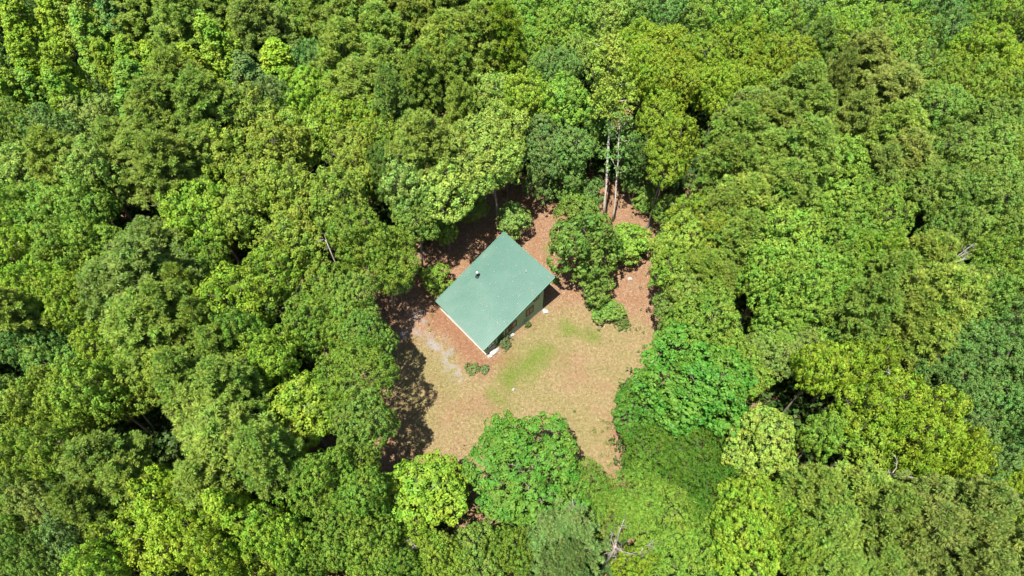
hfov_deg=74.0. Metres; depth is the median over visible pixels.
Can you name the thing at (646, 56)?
broadleaf tree
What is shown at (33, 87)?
spire tree
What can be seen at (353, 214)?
broadleaf tree
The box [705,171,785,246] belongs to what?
pine tree
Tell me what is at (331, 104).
broadleaf tree
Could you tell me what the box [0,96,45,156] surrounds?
broadleaf tree
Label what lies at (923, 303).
broadleaf tree
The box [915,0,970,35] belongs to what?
broadleaf tree
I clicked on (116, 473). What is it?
tree
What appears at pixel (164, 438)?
undergrowth
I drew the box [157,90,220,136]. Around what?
pine tree
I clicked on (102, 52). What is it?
spire tree
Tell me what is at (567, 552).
pine tree
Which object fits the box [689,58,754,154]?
broadleaf tree
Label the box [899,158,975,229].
broadleaf tree
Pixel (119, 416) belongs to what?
broadleaf tree
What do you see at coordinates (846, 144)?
broadleaf tree
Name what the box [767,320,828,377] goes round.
feathery tree
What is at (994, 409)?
broadleaf tree
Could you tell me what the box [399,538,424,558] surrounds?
dead tree
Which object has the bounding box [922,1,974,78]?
broadleaf tree
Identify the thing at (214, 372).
tree
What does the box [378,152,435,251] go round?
broadleaf tree
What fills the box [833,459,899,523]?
pine tree
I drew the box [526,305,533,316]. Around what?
window
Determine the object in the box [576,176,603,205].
tree
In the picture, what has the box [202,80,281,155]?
broadleaf tree
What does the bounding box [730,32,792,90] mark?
broadleaf tree
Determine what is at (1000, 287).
broadleaf tree
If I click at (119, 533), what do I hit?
broadleaf tree
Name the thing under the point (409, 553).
broadleaf tree
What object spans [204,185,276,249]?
broadleaf tree
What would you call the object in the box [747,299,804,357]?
broadleaf tree
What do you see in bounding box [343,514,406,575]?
broadleaf tree
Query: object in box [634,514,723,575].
feathery tree
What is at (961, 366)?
broadleaf tree
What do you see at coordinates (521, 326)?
leaf litter
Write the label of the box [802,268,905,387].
broadleaf tree
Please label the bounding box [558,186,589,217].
tree
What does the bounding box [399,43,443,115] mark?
pine tree
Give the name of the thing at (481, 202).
tree
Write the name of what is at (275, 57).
spire tree
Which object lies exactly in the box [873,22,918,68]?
broadleaf tree
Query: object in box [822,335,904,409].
broadleaf tree
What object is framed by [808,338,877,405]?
broadleaf tree
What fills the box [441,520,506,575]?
broadleaf tree
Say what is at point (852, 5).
broadleaf tree
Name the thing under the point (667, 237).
broadleaf tree
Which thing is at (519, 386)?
dry grass
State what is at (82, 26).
spire tree
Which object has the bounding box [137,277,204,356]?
pine tree
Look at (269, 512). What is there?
broadleaf tree
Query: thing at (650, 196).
tree
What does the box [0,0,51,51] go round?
spire tree
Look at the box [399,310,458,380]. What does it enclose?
gravel
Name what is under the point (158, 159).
broadleaf tree
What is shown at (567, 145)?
tree
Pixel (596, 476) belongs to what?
feathery tree
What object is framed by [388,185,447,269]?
broadleaf tree
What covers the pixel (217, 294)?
broadleaf tree
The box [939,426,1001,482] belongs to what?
broadleaf tree
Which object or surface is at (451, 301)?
cabin
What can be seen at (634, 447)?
feathery tree
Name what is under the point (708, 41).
broadleaf tree
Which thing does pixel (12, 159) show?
broadleaf tree
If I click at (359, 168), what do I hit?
broadleaf tree
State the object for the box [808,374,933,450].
broadleaf tree
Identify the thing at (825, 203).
broadleaf tree
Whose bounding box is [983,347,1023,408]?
broadleaf tree
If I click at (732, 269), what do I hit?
pine tree
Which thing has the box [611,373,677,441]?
broadleaf tree
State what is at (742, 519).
broadleaf tree
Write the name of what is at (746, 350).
broadleaf tree
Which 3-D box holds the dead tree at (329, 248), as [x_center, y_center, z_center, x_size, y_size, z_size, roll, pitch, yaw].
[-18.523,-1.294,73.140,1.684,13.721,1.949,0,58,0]
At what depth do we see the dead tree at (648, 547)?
54.49 m
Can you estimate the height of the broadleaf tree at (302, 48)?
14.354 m
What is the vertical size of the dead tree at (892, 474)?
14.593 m
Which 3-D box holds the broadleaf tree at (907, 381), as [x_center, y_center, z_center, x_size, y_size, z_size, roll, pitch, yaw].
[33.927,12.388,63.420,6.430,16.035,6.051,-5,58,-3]
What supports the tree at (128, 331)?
on the ground at (502, 362)
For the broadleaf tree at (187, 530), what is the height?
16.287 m
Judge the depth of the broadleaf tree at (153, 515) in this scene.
52.22 m
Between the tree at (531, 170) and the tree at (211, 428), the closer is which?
the tree at (211, 428)
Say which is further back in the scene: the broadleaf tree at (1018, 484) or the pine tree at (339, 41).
the pine tree at (339, 41)
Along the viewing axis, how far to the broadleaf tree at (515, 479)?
58.77 m
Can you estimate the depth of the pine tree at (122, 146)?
71.74 m
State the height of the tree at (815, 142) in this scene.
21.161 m
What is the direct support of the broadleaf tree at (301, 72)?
on the ground at (502, 362)
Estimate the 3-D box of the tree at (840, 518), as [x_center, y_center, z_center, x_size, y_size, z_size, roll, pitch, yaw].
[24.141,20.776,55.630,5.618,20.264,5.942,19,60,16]
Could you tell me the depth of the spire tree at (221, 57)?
81.30 m
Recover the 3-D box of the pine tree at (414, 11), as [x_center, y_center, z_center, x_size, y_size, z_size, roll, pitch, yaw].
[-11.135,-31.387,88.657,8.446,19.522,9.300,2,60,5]
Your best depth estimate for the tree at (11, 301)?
60.82 m
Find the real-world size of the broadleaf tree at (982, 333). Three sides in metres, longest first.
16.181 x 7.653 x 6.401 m
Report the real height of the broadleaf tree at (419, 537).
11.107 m
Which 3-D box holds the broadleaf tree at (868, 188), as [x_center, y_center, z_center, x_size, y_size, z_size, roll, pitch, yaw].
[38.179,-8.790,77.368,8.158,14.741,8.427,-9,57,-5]
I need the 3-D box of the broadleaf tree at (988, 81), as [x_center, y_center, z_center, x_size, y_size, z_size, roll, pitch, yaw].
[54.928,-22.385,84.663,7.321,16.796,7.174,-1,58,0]
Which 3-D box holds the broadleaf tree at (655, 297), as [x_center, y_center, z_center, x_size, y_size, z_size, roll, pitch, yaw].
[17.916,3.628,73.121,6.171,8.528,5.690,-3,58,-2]
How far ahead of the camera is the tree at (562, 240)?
72.51 m
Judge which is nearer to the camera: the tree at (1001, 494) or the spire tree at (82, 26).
the tree at (1001, 494)
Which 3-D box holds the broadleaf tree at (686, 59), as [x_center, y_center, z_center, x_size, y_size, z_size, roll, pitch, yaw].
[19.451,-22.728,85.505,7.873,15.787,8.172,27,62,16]
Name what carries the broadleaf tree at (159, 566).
on the ground at (502, 362)
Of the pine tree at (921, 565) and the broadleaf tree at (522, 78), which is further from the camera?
the broadleaf tree at (522, 78)
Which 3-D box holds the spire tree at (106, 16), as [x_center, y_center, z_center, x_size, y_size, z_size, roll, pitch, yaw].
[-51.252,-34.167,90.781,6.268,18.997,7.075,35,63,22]
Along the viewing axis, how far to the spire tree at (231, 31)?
85.78 m
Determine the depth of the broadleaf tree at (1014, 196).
72.03 m
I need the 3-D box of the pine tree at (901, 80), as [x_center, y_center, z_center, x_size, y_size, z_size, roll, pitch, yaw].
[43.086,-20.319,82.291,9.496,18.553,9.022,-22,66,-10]
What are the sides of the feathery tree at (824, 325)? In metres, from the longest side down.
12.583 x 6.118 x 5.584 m
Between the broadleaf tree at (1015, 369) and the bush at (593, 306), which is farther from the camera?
the bush at (593, 306)
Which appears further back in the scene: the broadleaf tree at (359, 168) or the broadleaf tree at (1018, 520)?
the broadleaf tree at (359, 168)
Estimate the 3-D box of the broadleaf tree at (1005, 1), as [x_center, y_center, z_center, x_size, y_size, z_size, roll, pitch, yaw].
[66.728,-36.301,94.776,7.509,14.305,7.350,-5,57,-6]
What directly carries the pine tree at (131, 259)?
on the ground at (502, 362)
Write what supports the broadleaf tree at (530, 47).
on the ground at (502, 362)
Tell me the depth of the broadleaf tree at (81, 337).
61.52 m
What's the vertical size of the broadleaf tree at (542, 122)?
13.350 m
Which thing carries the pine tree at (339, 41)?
on the ground at (502, 362)
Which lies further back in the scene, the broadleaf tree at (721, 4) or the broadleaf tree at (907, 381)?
the broadleaf tree at (721, 4)
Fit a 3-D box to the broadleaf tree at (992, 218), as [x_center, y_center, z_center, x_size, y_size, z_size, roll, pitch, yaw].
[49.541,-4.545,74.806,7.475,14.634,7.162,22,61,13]
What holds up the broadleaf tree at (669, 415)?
on the ground at (502, 362)
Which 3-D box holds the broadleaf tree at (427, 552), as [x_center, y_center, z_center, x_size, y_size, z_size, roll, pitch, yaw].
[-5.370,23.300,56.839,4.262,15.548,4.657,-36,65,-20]
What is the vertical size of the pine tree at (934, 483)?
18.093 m
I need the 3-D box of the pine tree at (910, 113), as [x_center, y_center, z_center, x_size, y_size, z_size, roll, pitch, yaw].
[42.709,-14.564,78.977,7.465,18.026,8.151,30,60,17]
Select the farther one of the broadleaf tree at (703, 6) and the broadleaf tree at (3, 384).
the broadleaf tree at (703, 6)
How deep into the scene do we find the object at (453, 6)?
81.96 m
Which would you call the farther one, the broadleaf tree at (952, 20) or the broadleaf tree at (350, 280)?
the broadleaf tree at (952, 20)
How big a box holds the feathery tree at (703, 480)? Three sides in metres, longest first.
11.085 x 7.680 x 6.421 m
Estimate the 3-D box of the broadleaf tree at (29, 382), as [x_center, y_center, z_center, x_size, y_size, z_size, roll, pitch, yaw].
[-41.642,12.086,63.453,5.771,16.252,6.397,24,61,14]
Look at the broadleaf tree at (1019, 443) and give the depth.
56.62 m
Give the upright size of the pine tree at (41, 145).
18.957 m
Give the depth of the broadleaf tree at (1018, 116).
77.37 m
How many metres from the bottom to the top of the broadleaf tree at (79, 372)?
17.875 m
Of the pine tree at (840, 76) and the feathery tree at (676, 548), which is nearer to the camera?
the feathery tree at (676, 548)
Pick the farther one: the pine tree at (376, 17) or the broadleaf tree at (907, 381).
the pine tree at (376, 17)
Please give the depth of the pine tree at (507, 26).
79.93 m
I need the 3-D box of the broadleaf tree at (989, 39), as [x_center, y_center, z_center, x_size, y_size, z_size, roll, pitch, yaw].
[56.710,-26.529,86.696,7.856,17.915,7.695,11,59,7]
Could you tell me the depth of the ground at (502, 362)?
75.17 m
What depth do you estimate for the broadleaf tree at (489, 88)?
80.25 m
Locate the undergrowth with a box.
[0,0,1023,575]
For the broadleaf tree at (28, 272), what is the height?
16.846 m
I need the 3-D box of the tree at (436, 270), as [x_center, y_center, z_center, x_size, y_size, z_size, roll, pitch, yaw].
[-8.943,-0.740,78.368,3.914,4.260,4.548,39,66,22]
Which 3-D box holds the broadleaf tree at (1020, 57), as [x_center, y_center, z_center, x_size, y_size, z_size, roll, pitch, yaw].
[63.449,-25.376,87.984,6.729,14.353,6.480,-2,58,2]
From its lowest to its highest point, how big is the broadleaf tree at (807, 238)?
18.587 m
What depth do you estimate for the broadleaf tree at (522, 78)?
77.91 m
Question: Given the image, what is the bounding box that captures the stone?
[490,347,499,355]
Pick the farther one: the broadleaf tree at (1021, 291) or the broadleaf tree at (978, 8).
the broadleaf tree at (978, 8)
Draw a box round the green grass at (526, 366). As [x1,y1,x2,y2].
[393,226,643,470]
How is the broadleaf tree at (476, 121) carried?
on the ground at (502, 362)
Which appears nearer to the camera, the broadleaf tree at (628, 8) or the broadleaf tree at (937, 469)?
the broadleaf tree at (937, 469)
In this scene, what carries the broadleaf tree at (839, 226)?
on the ground at (502, 362)
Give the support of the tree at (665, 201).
on the ground at (502, 362)
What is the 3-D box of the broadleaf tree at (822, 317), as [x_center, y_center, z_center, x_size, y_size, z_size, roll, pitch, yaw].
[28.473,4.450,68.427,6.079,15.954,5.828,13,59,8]
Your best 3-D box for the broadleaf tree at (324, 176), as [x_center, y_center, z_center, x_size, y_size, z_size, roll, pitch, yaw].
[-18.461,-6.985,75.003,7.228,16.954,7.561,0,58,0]
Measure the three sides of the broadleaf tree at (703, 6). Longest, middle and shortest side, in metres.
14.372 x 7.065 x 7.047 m
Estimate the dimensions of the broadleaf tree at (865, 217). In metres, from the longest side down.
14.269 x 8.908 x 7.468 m
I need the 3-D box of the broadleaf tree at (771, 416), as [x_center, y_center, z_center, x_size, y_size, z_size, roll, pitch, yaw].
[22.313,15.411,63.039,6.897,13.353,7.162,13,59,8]
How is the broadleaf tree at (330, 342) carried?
on the ground at (502, 362)
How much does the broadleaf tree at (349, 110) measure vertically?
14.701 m
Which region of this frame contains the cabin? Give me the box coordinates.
[435,231,554,354]
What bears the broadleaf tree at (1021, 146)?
on the ground at (502, 362)
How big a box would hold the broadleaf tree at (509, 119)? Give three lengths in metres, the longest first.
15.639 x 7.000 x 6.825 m
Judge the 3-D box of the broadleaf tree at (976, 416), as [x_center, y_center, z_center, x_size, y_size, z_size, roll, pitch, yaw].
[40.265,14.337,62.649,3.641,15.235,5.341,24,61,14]
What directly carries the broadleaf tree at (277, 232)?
on the ground at (502, 362)
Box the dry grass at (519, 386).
[380,302,654,504]
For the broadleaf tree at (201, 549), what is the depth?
49.63 m
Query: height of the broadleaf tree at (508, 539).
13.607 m
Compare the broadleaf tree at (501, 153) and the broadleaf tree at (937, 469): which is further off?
the broadleaf tree at (501, 153)
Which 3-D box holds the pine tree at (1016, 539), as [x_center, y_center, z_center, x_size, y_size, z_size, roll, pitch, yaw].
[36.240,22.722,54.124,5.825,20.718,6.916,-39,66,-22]
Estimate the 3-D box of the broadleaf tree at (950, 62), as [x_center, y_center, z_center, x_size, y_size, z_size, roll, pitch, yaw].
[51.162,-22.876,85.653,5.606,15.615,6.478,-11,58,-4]
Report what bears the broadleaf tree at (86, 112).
on the ground at (502, 362)
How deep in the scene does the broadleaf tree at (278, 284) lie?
65.76 m
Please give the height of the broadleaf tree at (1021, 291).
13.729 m
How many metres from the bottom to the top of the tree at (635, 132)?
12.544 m
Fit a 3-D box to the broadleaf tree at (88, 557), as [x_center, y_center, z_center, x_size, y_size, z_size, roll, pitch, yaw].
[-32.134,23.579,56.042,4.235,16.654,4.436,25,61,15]
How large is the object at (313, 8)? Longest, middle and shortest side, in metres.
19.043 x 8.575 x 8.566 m
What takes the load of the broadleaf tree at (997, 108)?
on the ground at (502, 362)
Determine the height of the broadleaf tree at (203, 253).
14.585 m
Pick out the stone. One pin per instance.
(494, 352)
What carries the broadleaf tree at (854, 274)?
on the ground at (502, 362)
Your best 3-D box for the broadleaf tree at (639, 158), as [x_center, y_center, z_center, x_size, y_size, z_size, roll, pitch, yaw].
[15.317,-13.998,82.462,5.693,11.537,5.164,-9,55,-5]
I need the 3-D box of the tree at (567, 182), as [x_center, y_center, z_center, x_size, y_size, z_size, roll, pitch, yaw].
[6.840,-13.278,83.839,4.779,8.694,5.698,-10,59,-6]
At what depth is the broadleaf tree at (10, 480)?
55.95 m
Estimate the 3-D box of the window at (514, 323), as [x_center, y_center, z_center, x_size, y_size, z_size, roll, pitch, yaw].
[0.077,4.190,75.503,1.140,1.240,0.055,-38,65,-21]
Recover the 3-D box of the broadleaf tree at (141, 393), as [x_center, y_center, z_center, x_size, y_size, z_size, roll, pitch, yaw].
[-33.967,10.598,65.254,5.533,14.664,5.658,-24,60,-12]
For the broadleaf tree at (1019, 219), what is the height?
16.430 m
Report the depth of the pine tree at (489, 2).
80.54 m
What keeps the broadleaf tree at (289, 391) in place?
on the ground at (502, 362)
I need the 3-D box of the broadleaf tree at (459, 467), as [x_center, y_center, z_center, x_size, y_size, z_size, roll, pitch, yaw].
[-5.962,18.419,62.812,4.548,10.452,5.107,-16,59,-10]
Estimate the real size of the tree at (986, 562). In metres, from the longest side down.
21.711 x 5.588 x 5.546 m
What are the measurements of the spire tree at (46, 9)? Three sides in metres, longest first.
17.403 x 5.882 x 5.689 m
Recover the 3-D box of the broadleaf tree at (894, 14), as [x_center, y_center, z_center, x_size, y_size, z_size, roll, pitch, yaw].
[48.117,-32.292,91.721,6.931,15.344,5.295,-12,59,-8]
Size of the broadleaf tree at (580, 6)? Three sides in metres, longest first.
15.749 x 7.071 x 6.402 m
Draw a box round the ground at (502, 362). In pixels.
[0,0,1023,575]
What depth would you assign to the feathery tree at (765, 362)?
64.19 m
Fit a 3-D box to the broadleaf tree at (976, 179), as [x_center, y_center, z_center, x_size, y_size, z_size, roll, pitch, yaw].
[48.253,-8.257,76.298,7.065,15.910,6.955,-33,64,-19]
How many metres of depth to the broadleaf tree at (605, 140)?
83.13 m
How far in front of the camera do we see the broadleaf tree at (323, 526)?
52.14 m
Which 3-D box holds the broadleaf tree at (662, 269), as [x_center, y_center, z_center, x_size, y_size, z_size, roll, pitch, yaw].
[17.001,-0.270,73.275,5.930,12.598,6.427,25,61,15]
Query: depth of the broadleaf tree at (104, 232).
68.34 m
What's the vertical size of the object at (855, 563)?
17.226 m
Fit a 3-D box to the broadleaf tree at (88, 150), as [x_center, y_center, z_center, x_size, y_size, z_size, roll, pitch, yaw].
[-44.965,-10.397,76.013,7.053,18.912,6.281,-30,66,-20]
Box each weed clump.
[464,362,479,375]
[478,364,489,374]
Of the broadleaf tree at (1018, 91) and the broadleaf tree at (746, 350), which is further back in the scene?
the broadleaf tree at (1018, 91)
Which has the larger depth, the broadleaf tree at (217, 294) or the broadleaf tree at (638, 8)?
the broadleaf tree at (638, 8)
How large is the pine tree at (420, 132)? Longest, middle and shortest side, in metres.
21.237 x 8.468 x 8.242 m
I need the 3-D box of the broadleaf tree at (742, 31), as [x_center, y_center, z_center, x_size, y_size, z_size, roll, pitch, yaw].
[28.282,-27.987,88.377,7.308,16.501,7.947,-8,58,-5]
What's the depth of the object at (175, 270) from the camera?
61.68 m
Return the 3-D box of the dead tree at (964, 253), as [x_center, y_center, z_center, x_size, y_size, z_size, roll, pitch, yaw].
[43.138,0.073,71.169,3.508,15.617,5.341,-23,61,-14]
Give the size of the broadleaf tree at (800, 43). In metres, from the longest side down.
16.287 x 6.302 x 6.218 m
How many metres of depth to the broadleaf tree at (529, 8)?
87.87 m
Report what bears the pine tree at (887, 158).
on the ground at (502, 362)
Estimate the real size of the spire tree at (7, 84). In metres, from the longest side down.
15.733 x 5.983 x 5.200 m
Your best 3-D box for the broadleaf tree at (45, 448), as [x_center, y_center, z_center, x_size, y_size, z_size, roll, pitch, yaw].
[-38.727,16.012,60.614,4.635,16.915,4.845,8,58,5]
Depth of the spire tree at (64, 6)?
88.29 m
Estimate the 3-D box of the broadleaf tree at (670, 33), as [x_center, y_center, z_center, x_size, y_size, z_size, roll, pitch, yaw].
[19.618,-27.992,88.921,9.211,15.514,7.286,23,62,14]
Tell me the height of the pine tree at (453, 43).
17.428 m
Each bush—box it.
[496,335,512,351]
[552,276,559,284]
[583,298,603,310]
[613,315,631,331]
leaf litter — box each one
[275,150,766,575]
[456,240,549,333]
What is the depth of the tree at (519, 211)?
80.30 m
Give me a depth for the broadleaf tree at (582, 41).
85.33 m
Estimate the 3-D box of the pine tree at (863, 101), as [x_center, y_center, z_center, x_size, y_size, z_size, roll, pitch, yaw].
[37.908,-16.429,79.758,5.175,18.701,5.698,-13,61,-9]
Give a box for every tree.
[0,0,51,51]
[0,36,31,87]
[0,67,46,139]
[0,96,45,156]
[0,140,60,211]
[0,177,71,247]
[0,184,51,261]
[0,212,51,286]
[0,260,84,325]
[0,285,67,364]
[0,310,71,371]
[0,364,100,437]
[0,373,38,423]
[0,419,66,481]
[0,467,76,527]
[0,511,62,575]
[0,518,72,575]
[1,480,76,535]
[3,32,58,90]
[11,421,84,484]
[13,67,59,124]
[16,101,84,139]
[17,213,99,272]
[19,336,108,398]
[21,122,113,225]
[25,269,116,345]
[28,171,122,242]
[32,380,112,439]
[33,0,91,80]
[34,509,115,572]
[38,42,98,97]
[40,63,112,134]
[44,478,134,540]
[46,356,149,433]
[49,0,103,47]
[53,128,132,221]
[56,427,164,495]
[57,216,126,271]
[57,538,131,575]
[58,90,120,143]
[67,0,120,81]
[67,321,144,390]
[73,257,124,336]
[79,501,171,571]
[84,359,156,430]
[88,36,123,99]
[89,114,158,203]
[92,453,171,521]
[93,0,150,42]
[96,124,168,205]
[98,226,205,309]
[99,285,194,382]
[104,355,164,415]
[110,0,183,48]
[110,34,149,80]
[111,59,148,121]
[116,215,200,277]
[118,71,200,135]
[121,463,207,541]
[122,498,206,575]
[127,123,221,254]
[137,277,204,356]
[138,39,176,79]
[141,344,195,397]
[143,41,218,85]
[147,0,225,60]
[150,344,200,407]
[151,179,243,265]
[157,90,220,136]
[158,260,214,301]
[160,211,220,269]
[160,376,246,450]
[162,497,227,559]
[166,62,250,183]
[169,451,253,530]
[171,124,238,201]
[174,124,248,185]
[176,41,229,88]
[176,527,254,575]
[177,234,234,304]
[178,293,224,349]
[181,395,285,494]
[184,142,250,246]
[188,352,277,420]
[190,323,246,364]
[192,12,245,89]
[193,261,277,344]
[194,0,236,44]
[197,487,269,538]
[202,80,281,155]
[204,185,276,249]
[208,306,274,377]
[219,523,277,575]
[222,156,279,219]
[224,0,260,65]
[226,0,297,91]
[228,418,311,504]
[229,49,278,123]
[229,498,301,562]
[233,238,305,326]
[233,323,304,391]
[236,113,314,198]
[248,73,294,118]
[255,157,312,223]
[255,210,328,284]
[255,513,313,571]
[258,37,314,122]
[261,370,343,455]
[268,106,330,179]
[269,531,335,575]
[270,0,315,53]
[274,0,316,72]
[275,182,332,260]
[277,60,331,119]
[280,292,343,362]
[286,443,353,517]
[287,37,327,82]
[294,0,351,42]
[299,254,359,314]
[300,495,377,574]
[301,164,372,257]
[307,92,358,150]
[308,15,369,94]
[308,65,360,112]
[309,334,400,424]
[314,291,371,371]
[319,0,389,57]
[319,232,335,261]
[319,434,384,497]
[320,271,380,336]
[323,119,380,200]
[325,199,393,300]
[325,462,391,537]
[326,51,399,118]
[331,385,400,466]
[332,145,379,207]
[333,98,382,140]
[338,308,399,383]
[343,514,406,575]
[345,225,421,309]
[352,91,398,149]
[353,0,415,58]
[357,112,403,163]
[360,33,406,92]
[363,139,411,215]
[370,62,413,155]
[374,449,467,541]
[376,260,415,313]
[376,545,425,575]
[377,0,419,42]
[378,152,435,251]
[383,107,455,195]
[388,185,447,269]
[389,509,439,561]
[393,0,446,55]
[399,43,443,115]
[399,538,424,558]
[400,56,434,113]
[405,156,477,251]
[415,7,477,113]
[416,529,479,575]
[418,262,453,296]
[421,205,459,249]
[422,452,468,504]
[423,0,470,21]
[426,123,476,226]
[432,33,480,101]
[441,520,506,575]
[442,75,478,149]
[446,147,492,227]
[453,0,506,109]
[453,113,506,209]
[461,409,590,533]
[462,191,489,230]
[464,44,506,111]
[464,126,524,231]
[470,0,519,100]
[472,68,519,120]
[478,0,527,75]
[479,98,532,198]
[483,37,528,85]
[483,523,537,575]
[495,201,531,240]
[503,61,555,163]
[508,22,552,101]
[510,0,554,57]
[513,110,567,188]
[518,85,561,147]
[521,151,563,205]
[522,496,611,575]
[528,43,583,99]
[532,1,580,75]
[534,70,593,126]
[537,537,591,575]
[546,210,624,280]
[547,157,587,201]
[548,0,599,65]
[548,122,587,163]
[550,122,602,194]
[553,192,599,242]
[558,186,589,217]
[558,455,610,517]
[560,31,597,96]
[567,106,607,159]
[571,261,615,307]
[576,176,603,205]
[578,118,612,170]
[580,0,623,88]
[585,486,643,542]
[586,29,639,213]
[591,298,627,324]
[597,104,646,221]
[600,0,638,33]
[601,511,634,569]
[606,458,676,533]
[609,222,653,264]
[610,129,654,186]
[610,545,657,575]
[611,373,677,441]
[612,16,663,105]
[615,159,648,199]
[619,43,675,129]
[619,133,657,205]
[620,0,660,36]
[620,421,687,494]
[622,477,714,569]
[626,540,658,567]
[630,23,703,81]
[630,319,759,437]
[631,184,660,212]
[634,93,679,180]
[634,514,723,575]
[638,47,710,117]
[640,0,694,26]
[644,112,700,210]
[645,134,687,227]
[647,239,697,314]
[649,188,688,226]
[649,209,710,290]
[651,409,728,493]
[652,291,701,330]
[652,401,706,461]
[660,263,710,320]
[661,281,749,357]
[664,192,709,240]
[666,494,743,575]
[668,30,727,116]
[670,242,731,307]
[673,462,753,526]
[679,0,729,37]
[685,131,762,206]
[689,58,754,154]
[690,210,734,251]
[693,181,748,247]
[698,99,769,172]
[700,336,775,402]
[702,10,767,120]
[702,260,742,324]
[704,0,751,76]
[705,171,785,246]
[707,505,780,575]
[711,85,769,131]
[711,206,771,269]
[712,473,781,546]
[717,65,771,105]
[721,402,800,480]
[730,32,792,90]
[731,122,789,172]
[731,242,795,323]
[733,0,785,38]
[735,319,810,381]
[737,88,796,131]
[741,204,826,311]
[743,479,807,555]
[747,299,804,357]
[757,510,834,575]
[759,156,822,235]
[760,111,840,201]
[762,0,810,45]
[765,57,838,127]
[767,29,821,75]
[767,244,851,329]
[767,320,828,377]
[773,461,848,515]
[774,188,832,248]
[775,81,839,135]
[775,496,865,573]
[778,281,840,360]
[780,410,848,477]
[783,339,850,412]
[785,0,836,48]
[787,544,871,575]
[790,321,850,393]
[793,12,840,69]
[794,132,873,245]
[800,217,865,280]
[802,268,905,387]
[807,192,886,257]
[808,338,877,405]
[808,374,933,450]
[809,2,866,54]
[811,260,869,316]
[815,46,860,112]
[820,156,906,243]
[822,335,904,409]
[827,25,897,122]
[828,0,885,69]
[829,403,913,471]
[832,84,877,153]
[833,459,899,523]
[837,287,942,385]
[838,57,927,169]
[841,228,905,276]
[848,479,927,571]
[850,140,904,197]
[851,249,931,331]
[853,97,933,156]
[854,186,920,243]
[856,1,902,37]
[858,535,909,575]
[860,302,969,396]
[862,367,936,437]
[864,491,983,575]
[865,404,965,478]
[865,531,942,575]
[868,126,937,188]
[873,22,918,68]
[876,384,973,463]
[883,228,960,276]
[885,261,990,355]
[887,0,933,33]
[887,426,956,483]
[888,455,914,477]
[890,469,964,503]
[891,34,943,79]
[894,8,947,56]
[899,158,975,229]
[905,121,988,201]
[908,348,1001,420]
[913,196,983,253]
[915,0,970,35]
[916,50,959,106]
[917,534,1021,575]
[918,77,977,140]
[921,164,996,228]
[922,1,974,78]
[924,8,1016,118]
[928,291,1023,383]
[930,49,1003,129]
[933,87,1012,137]
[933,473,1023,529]
[937,312,1001,371]
[939,331,1023,405]
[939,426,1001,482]
[943,116,1023,186]
[944,197,1022,263]
[944,378,1023,442]
[945,0,1003,57]
[945,159,1023,231]
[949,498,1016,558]
[953,404,999,454]
[955,436,1023,488]
[956,237,975,265]
[957,231,1023,298]
[961,28,1023,88]
[962,263,1023,334]
[969,393,1023,456]
[973,66,1023,125]
[975,466,1023,517]
[976,177,1023,254]
[980,42,1023,122]
[980,210,1023,268]
[982,0,1023,31]
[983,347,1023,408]
[984,97,1023,160]
[986,264,1023,311]
[991,128,1023,178]
[993,0,1023,39]
[995,523,1023,575]
[1000,439,1023,479]
[1012,494,1023,529]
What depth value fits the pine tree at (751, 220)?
65.82 m
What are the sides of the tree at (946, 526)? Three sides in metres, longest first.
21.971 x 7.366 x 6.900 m
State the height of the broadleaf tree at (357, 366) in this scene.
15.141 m
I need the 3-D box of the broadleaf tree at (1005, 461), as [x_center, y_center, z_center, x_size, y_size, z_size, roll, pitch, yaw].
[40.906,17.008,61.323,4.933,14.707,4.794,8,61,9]
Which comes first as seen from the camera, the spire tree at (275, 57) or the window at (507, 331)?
the window at (507, 331)
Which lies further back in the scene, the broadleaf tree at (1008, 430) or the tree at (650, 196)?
the tree at (650, 196)
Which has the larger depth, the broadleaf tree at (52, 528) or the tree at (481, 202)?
the tree at (481, 202)
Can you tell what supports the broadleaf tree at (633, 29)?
on the ground at (502, 362)
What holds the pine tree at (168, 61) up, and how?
on the ground at (502, 362)
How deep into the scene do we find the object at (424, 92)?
78.03 m
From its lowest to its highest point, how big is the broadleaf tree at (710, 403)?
14.978 m
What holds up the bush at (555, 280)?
on the ground at (502, 362)
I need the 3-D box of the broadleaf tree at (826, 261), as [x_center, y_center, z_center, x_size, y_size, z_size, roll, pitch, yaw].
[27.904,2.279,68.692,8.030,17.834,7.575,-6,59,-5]
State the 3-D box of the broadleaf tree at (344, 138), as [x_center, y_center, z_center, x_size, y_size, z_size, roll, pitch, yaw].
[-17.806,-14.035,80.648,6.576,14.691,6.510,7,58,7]
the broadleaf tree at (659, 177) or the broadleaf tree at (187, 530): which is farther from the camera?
the broadleaf tree at (659, 177)
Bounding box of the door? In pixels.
[497,331,503,342]
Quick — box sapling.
[525,321,530,328]
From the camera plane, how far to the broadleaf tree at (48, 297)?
62.90 m
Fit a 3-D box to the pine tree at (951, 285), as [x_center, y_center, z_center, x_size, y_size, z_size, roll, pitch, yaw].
[37.800,4.183,65.189,7.888,21.721,8.428,29,66,15]
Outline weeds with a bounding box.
[356,172,656,489]
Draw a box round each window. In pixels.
[505,325,511,334]
[509,320,516,330]
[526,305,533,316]

